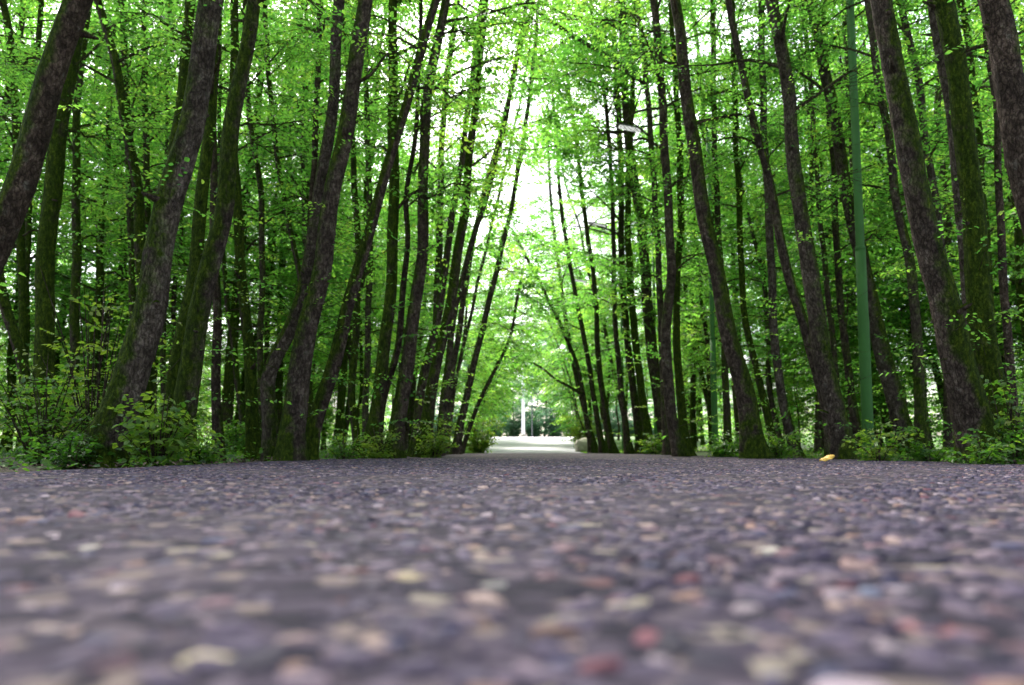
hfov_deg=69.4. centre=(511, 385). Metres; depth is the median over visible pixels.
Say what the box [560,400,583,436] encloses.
bush
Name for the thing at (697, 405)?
broadleaf tree
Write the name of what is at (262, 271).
broadleaf tree
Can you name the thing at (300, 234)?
broadleaf tree
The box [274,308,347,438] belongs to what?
young tree
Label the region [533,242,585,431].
broadleaf tree
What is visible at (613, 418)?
bush
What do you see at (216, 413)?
broadleaf tree
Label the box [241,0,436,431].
broadleaf tree
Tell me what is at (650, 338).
broadleaf tree
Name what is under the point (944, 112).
broadleaf tree
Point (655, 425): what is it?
street lamp
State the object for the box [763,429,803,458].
shrub
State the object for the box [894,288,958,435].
young tree
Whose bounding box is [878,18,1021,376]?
broadleaf tree
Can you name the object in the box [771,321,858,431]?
young tree
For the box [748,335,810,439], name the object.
young tree
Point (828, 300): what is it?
broadleaf tree
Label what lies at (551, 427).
bush
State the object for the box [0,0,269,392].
broadleaf tree
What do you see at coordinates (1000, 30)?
broadleaf tree
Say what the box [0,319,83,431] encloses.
young tree
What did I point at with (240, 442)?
shrub
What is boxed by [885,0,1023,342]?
broadleaf tree
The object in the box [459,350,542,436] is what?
young tree
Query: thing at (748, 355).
broadleaf tree
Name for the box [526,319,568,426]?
broadleaf tree
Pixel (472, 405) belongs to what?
young tree
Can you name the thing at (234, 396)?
young tree
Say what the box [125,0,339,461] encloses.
broadleaf tree
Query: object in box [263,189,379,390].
broadleaf tree
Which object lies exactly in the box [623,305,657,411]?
broadleaf tree
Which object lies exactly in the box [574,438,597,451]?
boulder
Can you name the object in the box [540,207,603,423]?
broadleaf tree
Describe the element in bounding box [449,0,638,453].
broadleaf tree
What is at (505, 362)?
broadleaf tree
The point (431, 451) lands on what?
shrub
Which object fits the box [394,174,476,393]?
broadleaf tree
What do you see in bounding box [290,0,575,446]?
broadleaf tree
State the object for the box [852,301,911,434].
young tree
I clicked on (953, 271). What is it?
broadleaf tree
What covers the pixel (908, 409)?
young tree
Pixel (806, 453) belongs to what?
grass
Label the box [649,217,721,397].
broadleaf tree
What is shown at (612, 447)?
broadleaf tree
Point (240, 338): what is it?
broadleaf tree
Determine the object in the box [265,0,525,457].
broadleaf tree
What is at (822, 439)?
broadleaf tree
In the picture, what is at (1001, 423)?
shrub
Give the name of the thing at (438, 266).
broadleaf tree
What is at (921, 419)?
broadleaf tree
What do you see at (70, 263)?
broadleaf tree
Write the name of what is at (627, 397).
broadleaf tree
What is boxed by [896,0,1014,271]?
broadleaf tree
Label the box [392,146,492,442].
broadleaf tree
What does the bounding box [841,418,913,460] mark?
shrub
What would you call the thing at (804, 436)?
young tree
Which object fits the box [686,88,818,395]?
broadleaf tree
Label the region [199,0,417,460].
broadleaf tree
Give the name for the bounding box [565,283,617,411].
broadleaf tree
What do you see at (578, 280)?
street lamp
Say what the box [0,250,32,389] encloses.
young tree
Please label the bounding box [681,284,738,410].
broadleaf tree
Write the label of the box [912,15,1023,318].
broadleaf tree
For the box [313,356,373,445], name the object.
young tree
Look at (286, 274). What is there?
broadleaf tree
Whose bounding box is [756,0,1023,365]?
broadleaf tree
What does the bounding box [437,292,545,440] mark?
young tree
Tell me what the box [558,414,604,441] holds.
shrub
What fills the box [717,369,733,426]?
broadleaf tree
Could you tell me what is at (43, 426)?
shrub
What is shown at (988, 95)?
broadleaf tree
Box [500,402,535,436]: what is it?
bush
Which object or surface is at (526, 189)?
sky
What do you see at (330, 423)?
young tree
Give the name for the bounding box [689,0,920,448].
broadleaf tree
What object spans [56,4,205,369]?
broadleaf tree
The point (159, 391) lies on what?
young tree
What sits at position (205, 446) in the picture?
shrub
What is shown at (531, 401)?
broadleaf tree
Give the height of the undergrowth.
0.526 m
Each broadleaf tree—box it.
[0,0,112,453]
[0,0,127,292]
[0,0,163,339]
[0,0,176,426]
[0,0,183,434]
[0,0,222,431]
[0,0,267,452]
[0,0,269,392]
[0,2,94,352]
[0,2,137,379]
[0,5,141,451]
[0,28,165,451]
[0,32,86,455]
[0,46,34,277]
[7,0,176,397]
[9,177,127,386]
[18,161,90,380]
[32,7,175,427]
[37,0,228,402]
[40,0,303,411]
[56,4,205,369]
[59,41,200,414]
[60,0,323,441]
[61,126,192,387]
[64,0,296,420]
[66,0,347,468]
[68,147,170,321]
[69,0,293,460]
[69,1,277,359]
[83,0,258,354]
[84,0,387,433]
[84,85,273,374]
[85,0,363,436]
[104,0,359,448]
[107,12,254,430]
[123,84,266,352]
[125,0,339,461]
[126,110,288,370]
[128,0,319,462]
[149,0,360,465]
[166,21,275,370]
[190,0,362,434]
[198,0,439,397]
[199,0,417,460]
[204,195,278,399]
[206,8,343,411]
[206,176,289,423]
[208,0,341,448]
[211,3,380,426]
[215,0,479,460]
[221,0,371,413]
[223,6,387,358]
[226,0,418,347]
[229,0,442,456]
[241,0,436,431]
[241,82,387,380]
[256,0,521,459]
[262,0,517,435]
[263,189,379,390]
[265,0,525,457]
[286,2,471,450]
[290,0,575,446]
[293,26,430,443]
[307,0,605,457]
[317,134,383,449]
[319,139,430,417]
[323,164,433,388]
[333,173,403,449]
[355,202,402,433]
[355,345,394,433]
[357,0,562,431]
[359,151,489,387]
[360,36,489,446]
[382,105,492,448]
[382,148,451,396]
[382,189,470,391]
[388,296,423,411]
[389,0,549,456]
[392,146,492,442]
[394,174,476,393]
[410,0,569,456]
[416,0,563,455]
[416,280,475,398]
[423,158,527,395]
[431,0,621,454]
[434,0,609,449]
[435,356,464,415]
[439,236,529,401]
[441,248,484,402]
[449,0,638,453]
[456,321,499,429]
[458,240,577,453]
[463,237,538,438]
[470,317,518,434]
[476,50,625,452]
[477,364,535,436]
[483,210,605,452]
[488,337,541,430]
[501,67,610,452]
[503,0,640,453]
[509,330,578,436]
[515,90,647,411]
[517,0,760,454]
[517,347,555,433]
[523,0,809,456]
[525,1,683,453]
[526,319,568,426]
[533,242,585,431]
[539,0,702,453]
[540,0,708,453]
[540,1,686,453]
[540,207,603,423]
[543,228,642,443]
[548,0,835,455]
[552,218,619,402]
[565,264,623,433]
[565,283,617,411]
[571,219,632,447]
[580,185,692,394]
[581,191,656,413]
[590,321,645,422]
[595,278,636,440]
[601,0,805,458]
[607,0,845,454]
[615,92,742,444]
[615,355,653,419]
[618,45,751,449]
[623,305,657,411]
[624,0,788,447]
[628,329,676,410]
[630,277,689,402]
[632,0,805,454]
[633,181,722,434]
[634,85,763,449]
[636,0,883,459]
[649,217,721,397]
[656,307,706,441]
[661,0,800,366]
[662,145,772,377]
[662,188,741,445]
[664,0,840,457]
[666,0,897,457]
[670,38,824,448]
[674,215,726,438]
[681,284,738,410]
[682,258,746,418]
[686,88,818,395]
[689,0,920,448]
[690,1,894,393]
[694,236,771,428]
[702,308,732,418]
[710,0,880,450]
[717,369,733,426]
[720,1,903,452]
[724,0,1023,447]
[725,0,947,357]
[725,170,806,401]
[725,225,795,391]
[726,0,932,435]
[727,1,927,409]
[729,264,771,387]
[730,147,888,371]
[735,0,943,455]
[746,5,920,447]
[747,0,1023,459]
[751,0,1015,463]
[751,0,1020,459]
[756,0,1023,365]
[759,5,1002,422]
[784,88,950,446]
[802,1,1023,453]
[815,0,1023,360]
[821,127,935,386]
[827,7,959,414]
[831,0,1023,428]
[837,4,1020,345]
[852,208,956,428]
[856,12,959,449]
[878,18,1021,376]
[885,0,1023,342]
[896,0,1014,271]
[898,3,1021,358]
[901,18,1023,357]
[907,109,1009,380]
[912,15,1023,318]
[913,0,1023,289]
[914,3,1023,300]
[915,1,1023,346]
[941,0,1023,363]
[944,0,1023,374]
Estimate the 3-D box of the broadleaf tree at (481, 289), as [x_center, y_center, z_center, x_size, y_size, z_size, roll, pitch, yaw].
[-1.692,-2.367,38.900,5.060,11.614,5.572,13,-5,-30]
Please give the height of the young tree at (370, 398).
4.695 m
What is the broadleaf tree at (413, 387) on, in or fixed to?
on the ground at (702, 453)
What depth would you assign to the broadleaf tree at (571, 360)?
26.49 m
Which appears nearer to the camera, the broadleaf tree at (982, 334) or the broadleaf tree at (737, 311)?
the broadleaf tree at (982, 334)
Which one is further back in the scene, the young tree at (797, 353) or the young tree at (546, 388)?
the young tree at (546, 388)
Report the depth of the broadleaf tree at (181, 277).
22.72 m
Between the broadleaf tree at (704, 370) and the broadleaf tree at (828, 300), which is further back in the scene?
the broadleaf tree at (704, 370)
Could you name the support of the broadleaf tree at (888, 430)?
on the ground at (702, 453)
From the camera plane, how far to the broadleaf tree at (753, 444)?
7.59 m
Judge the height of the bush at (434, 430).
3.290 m
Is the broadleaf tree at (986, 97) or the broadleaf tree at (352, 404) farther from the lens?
the broadleaf tree at (986, 97)
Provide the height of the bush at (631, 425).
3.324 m
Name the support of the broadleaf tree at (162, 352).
on the ground at (702, 453)
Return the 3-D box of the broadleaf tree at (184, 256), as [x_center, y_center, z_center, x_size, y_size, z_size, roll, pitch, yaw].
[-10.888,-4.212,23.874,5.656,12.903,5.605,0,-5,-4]
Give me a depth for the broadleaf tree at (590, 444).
24.08 m
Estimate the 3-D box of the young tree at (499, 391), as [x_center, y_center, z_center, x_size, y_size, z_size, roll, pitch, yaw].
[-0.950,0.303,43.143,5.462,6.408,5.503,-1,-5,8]
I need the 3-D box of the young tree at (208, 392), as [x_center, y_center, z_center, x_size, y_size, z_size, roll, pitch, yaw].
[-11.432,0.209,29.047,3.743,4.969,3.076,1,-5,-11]
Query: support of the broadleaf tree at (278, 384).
on the ground at (702, 453)
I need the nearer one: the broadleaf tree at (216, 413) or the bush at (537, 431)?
the broadleaf tree at (216, 413)
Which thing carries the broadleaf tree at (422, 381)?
on the ground at (702, 453)
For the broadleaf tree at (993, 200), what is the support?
on the ground at (702, 453)
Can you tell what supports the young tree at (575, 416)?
on the ground at (702, 453)
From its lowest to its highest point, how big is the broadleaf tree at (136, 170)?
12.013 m
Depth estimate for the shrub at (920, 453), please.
5.90 m
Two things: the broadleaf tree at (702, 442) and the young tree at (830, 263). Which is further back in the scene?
the broadleaf tree at (702, 442)
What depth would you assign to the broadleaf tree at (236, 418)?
20.28 m
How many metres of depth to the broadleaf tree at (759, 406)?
33.91 m
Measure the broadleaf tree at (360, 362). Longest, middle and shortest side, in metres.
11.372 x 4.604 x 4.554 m
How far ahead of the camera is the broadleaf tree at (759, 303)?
34.27 m
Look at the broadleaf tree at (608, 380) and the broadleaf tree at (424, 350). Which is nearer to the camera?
the broadleaf tree at (608, 380)
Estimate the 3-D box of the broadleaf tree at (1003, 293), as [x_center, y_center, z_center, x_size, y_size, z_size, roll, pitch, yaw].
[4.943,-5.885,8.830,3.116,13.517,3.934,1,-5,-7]
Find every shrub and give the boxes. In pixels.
[0,343,105,465]
[10,255,188,453]
[15,424,103,469]
[107,387,218,467]
[176,422,233,464]
[202,411,261,454]
[320,424,369,458]
[357,416,401,458]
[408,416,459,457]
[451,415,508,452]
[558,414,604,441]
[630,425,662,454]
[704,419,738,456]
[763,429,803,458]
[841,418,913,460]
[878,424,953,461]
[939,426,1023,464]
[980,353,1023,463]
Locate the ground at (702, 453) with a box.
[0,436,950,471]
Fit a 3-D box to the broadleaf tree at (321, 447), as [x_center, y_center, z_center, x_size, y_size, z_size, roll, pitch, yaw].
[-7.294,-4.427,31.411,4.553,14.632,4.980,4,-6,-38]
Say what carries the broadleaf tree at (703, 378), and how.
on the ground at (702, 453)
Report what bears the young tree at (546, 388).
on the ground at (702, 453)
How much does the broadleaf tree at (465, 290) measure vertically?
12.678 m
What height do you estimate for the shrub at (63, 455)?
0.326 m
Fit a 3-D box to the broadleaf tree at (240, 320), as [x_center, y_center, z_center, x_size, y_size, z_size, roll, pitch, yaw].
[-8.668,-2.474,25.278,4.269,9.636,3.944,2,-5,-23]
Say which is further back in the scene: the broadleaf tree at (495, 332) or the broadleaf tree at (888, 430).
the broadleaf tree at (495, 332)
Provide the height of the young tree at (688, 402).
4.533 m
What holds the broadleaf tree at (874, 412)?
on the ground at (702, 453)
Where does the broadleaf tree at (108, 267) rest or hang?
on the ground at (702, 453)
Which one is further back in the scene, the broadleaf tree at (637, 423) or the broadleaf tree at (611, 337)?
the broadleaf tree at (611, 337)
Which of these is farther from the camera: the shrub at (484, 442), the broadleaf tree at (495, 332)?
the broadleaf tree at (495, 332)
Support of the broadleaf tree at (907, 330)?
on the ground at (702, 453)
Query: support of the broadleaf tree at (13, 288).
on the ground at (702, 453)
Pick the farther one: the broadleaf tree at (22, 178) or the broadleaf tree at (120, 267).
the broadleaf tree at (120, 267)
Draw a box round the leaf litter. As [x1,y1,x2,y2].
[0,450,1023,471]
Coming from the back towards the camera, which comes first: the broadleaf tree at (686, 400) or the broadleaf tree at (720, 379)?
the broadleaf tree at (720, 379)
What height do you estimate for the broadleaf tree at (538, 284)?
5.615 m
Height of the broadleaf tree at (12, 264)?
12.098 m
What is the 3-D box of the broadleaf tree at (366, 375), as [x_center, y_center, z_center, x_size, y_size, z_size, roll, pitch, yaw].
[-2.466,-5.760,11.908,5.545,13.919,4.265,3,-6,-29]
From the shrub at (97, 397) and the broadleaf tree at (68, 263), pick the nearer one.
the shrub at (97, 397)
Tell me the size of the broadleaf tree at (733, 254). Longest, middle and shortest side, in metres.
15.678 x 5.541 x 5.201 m
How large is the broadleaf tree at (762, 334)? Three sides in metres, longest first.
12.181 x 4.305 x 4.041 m
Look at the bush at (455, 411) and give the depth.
75.52 m
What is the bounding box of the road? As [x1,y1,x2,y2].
[0,437,1023,684]
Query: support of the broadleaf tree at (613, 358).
on the ground at (702, 453)
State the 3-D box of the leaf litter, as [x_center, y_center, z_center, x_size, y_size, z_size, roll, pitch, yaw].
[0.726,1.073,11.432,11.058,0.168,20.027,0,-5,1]
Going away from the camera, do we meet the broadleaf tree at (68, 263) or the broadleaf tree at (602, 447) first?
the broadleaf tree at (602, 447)
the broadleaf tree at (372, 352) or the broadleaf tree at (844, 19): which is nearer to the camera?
the broadleaf tree at (844, 19)
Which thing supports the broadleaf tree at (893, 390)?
on the ground at (702, 453)
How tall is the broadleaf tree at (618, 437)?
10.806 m
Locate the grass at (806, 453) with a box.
[0,439,952,461]
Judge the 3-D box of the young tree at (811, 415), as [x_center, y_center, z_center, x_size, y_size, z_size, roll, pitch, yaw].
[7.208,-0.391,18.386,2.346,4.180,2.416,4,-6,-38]
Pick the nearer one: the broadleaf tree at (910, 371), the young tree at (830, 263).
the young tree at (830, 263)
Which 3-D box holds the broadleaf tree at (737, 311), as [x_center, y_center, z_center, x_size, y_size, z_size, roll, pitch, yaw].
[5.792,-3.515,17.872,3.586,10.396,3.428,-8,-5,17]
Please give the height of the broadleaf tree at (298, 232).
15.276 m
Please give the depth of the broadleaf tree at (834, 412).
7.02 m
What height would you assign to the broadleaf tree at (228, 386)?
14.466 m
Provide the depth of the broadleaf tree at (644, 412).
16.35 m
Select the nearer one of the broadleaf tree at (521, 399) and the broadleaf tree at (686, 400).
the broadleaf tree at (686, 400)
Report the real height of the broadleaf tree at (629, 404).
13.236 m
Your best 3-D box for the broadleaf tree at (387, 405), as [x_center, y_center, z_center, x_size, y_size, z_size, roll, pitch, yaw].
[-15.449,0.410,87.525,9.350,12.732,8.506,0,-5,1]
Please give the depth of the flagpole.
62.88 m
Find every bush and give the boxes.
[433,410,438,431]
[451,406,464,436]
[482,413,512,436]
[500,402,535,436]
[516,407,546,436]
[535,400,573,436]
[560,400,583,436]
[581,412,603,436]
[600,401,631,436]
[619,410,634,436]
[648,403,653,434]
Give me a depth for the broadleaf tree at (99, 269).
12.89 m
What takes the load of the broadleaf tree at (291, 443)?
on the ground at (702, 453)
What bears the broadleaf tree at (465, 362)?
on the ground at (702, 453)
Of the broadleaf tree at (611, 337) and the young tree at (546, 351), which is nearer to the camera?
the broadleaf tree at (611, 337)
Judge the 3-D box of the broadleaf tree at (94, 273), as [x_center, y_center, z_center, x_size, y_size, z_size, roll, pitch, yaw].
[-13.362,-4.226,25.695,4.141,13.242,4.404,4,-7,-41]
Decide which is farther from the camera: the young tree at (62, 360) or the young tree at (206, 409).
the young tree at (206, 409)
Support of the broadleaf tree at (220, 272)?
on the ground at (702, 453)
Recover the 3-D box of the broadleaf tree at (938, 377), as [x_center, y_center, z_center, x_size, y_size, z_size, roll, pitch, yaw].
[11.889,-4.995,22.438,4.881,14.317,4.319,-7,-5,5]
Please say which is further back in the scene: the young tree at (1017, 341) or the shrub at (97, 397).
the young tree at (1017, 341)
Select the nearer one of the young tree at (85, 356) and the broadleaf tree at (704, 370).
the young tree at (85, 356)
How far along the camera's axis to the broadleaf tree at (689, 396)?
44.22 m
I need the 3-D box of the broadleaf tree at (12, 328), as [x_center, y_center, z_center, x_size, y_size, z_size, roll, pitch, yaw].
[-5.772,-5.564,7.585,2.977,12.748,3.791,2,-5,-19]
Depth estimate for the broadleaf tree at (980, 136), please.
9.26 m
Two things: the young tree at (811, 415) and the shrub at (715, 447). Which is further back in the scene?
the young tree at (811, 415)
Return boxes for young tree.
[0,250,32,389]
[0,303,33,412]
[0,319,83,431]
[0,337,32,432]
[17,298,83,422]
[55,277,120,412]
[55,292,127,420]
[106,195,270,429]
[157,340,223,442]
[197,335,235,435]
[197,353,211,442]
[197,366,222,441]
[203,347,286,415]
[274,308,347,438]
[312,345,372,441]
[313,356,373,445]
[316,355,337,441]
[345,344,391,442]
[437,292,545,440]
[456,334,539,443]
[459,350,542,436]
[463,320,531,431]
[489,231,615,433]
[516,302,607,440]
[518,288,598,426]
[527,340,602,427]
[649,342,733,443]
[741,232,814,438]
[746,287,825,444]
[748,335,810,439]
[749,216,939,438]
[754,368,811,437]
[768,265,931,430]
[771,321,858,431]
[776,364,811,444]
[778,261,892,423]
[844,228,961,430]
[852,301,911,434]
[879,385,929,438]
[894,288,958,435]
[919,194,1023,419]
[1014,354,1023,403]
[1015,360,1023,425]
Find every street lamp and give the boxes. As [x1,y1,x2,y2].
[575,277,623,451]
[588,220,657,440]
[616,120,717,450]
[846,0,874,454]
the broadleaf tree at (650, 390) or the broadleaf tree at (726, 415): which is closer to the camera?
the broadleaf tree at (726, 415)
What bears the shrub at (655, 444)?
on the ground at (702, 453)
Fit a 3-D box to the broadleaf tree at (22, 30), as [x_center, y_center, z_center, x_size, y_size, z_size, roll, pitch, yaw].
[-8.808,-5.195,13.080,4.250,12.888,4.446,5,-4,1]
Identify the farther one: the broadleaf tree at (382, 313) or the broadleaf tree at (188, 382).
the broadleaf tree at (382, 313)
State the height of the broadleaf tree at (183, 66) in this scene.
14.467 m
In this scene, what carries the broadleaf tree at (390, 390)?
on the ground at (702, 453)
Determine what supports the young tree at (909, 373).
on the ground at (702, 453)
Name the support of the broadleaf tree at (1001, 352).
on the ground at (702, 453)
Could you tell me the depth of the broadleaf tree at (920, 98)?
9.17 m
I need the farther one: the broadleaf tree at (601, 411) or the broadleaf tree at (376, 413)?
the broadleaf tree at (601, 411)
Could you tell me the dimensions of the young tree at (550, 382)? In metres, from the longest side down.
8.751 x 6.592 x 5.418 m
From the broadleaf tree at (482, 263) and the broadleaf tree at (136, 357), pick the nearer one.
the broadleaf tree at (136, 357)
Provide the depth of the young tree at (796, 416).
29.39 m
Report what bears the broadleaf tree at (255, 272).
on the ground at (702, 453)
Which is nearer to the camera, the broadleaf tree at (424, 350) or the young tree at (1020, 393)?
the young tree at (1020, 393)
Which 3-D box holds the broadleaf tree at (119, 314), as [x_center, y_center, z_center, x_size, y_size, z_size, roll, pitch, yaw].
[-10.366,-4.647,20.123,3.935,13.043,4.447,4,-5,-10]
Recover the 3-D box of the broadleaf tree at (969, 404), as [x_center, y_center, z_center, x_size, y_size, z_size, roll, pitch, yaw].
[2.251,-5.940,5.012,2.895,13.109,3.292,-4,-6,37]
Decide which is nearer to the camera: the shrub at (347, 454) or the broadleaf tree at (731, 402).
the shrub at (347, 454)
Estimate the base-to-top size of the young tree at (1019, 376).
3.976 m
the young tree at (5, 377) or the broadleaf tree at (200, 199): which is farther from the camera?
the young tree at (5, 377)
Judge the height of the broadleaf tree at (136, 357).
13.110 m
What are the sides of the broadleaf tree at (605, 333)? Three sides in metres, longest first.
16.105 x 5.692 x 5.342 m
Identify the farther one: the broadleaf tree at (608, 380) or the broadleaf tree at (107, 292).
the broadleaf tree at (608, 380)
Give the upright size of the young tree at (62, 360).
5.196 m
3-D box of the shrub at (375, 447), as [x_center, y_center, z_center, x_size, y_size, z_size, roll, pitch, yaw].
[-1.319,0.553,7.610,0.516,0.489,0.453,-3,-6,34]
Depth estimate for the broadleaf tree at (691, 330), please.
19.40 m
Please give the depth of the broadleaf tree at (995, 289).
19.49 m
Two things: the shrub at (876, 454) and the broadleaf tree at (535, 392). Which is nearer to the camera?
the shrub at (876, 454)
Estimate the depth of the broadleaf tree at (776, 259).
23.83 m
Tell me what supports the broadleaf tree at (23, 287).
on the ground at (702, 453)
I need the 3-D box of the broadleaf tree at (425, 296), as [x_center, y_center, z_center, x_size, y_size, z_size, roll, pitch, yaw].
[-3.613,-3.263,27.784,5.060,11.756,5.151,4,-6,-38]
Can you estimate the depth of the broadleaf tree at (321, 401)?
6.66 m
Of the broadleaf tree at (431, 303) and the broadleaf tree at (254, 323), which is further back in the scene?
the broadleaf tree at (431, 303)
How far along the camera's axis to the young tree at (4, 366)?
20.38 m
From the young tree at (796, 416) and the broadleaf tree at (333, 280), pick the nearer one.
the broadleaf tree at (333, 280)
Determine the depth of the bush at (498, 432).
73.61 m
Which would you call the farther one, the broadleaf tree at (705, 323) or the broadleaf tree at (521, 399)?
the broadleaf tree at (521, 399)
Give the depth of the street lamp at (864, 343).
8.36 m
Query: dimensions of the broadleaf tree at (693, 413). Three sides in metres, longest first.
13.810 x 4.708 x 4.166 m
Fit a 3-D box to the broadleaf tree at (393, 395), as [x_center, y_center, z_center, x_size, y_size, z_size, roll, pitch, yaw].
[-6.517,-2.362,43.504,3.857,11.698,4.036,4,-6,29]
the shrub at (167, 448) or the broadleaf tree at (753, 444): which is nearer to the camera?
the shrub at (167, 448)
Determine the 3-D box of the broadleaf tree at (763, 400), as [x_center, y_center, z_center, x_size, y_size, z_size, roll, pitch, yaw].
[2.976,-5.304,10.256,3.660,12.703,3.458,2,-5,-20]
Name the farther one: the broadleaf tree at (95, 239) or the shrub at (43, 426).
the broadleaf tree at (95, 239)
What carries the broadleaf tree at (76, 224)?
on the ground at (702, 453)
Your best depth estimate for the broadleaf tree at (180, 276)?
26.89 m
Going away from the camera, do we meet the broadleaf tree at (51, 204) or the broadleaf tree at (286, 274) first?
the broadleaf tree at (51, 204)
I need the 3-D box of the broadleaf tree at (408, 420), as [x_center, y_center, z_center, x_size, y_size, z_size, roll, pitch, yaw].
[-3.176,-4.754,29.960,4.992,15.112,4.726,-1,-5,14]
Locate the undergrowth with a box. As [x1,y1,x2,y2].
[0,433,1023,471]
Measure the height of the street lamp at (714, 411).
6.996 m
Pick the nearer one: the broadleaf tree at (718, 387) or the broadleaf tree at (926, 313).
the broadleaf tree at (926, 313)
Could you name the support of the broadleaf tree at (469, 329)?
on the ground at (702, 453)
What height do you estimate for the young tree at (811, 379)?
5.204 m
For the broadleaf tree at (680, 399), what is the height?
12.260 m
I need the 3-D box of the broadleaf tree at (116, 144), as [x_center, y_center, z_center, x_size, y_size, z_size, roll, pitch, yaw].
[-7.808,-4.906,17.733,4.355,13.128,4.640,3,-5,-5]
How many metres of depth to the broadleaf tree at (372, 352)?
43.34 m
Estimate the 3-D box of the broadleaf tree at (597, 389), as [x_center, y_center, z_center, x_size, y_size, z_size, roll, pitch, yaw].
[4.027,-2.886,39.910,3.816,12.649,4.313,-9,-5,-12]
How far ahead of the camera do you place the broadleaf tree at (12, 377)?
15.59 m
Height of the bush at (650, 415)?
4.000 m
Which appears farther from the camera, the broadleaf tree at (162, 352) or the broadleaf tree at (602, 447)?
the broadleaf tree at (602, 447)
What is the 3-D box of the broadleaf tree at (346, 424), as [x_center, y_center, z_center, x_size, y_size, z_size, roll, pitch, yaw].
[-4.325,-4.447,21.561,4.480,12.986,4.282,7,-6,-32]
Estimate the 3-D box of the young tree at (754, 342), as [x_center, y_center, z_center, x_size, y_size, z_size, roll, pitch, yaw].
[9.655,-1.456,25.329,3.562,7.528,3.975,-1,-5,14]
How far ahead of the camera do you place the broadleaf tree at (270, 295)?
16.93 m
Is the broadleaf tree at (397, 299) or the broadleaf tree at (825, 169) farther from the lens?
the broadleaf tree at (397, 299)
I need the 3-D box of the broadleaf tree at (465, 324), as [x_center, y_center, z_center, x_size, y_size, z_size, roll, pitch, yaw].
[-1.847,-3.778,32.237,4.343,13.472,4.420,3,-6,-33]
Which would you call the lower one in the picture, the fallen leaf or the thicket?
the fallen leaf
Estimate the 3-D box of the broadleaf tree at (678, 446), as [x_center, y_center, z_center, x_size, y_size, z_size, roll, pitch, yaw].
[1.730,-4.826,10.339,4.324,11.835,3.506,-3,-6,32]
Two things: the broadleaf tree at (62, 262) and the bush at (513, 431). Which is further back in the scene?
the bush at (513, 431)
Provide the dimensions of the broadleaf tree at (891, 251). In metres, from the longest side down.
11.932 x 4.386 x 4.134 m
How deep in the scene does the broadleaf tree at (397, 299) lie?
26.48 m
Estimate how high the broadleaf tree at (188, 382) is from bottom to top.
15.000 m
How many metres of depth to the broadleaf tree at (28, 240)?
10.94 m
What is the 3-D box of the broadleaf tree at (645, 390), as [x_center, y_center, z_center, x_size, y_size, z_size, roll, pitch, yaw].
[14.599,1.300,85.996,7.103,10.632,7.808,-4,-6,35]
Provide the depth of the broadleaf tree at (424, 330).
38.95 m
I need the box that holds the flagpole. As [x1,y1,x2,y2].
[519,364,526,436]
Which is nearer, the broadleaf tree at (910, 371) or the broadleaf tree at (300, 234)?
the broadleaf tree at (300, 234)
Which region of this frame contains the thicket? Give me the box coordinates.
[0,343,1023,449]
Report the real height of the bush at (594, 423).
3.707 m
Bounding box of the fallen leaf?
[819,455,834,461]
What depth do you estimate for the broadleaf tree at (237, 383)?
13.23 m
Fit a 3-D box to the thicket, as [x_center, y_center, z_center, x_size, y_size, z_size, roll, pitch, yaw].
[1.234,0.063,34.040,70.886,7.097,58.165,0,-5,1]
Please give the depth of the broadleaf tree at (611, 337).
28.71 m
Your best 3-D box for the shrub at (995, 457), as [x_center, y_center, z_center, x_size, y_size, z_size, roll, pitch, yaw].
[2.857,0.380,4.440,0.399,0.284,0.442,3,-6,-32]
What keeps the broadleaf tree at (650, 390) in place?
on the ground at (702, 453)
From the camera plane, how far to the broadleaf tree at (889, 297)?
23.69 m
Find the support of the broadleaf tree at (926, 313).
on the ground at (702, 453)
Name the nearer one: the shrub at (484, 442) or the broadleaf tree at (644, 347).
the shrub at (484, 442)
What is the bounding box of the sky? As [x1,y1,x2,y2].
[0,0,1023,436]
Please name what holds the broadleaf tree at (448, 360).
on the ground at (702, 453)
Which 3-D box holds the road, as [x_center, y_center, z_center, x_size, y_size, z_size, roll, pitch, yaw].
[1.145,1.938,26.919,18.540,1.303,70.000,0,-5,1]
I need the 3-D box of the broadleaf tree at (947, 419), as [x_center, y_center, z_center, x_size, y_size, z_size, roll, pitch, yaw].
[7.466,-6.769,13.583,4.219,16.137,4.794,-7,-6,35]
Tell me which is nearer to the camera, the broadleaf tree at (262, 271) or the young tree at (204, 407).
the broadleaf tree at (262, 271)
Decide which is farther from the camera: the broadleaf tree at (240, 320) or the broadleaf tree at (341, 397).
the broadleaf tree at (240, 320)
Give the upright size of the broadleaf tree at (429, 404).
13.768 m
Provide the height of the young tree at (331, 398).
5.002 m
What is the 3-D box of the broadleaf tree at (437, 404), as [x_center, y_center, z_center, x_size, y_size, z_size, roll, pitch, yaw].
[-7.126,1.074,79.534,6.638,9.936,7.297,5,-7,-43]
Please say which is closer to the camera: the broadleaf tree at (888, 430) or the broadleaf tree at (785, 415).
the broadleaf tree at (785, 415)
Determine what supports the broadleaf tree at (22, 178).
on the ground at (702, 453)
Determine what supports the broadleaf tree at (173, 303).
on the ground at (702, 453)
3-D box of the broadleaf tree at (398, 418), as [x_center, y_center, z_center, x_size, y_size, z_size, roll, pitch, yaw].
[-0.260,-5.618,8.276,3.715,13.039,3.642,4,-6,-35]
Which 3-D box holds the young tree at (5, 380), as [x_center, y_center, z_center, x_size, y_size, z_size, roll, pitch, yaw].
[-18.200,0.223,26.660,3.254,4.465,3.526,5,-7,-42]
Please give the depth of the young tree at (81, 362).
15.99 m
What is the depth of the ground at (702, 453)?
12.35 m
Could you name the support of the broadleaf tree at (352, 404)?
on the ground at (702, 453)

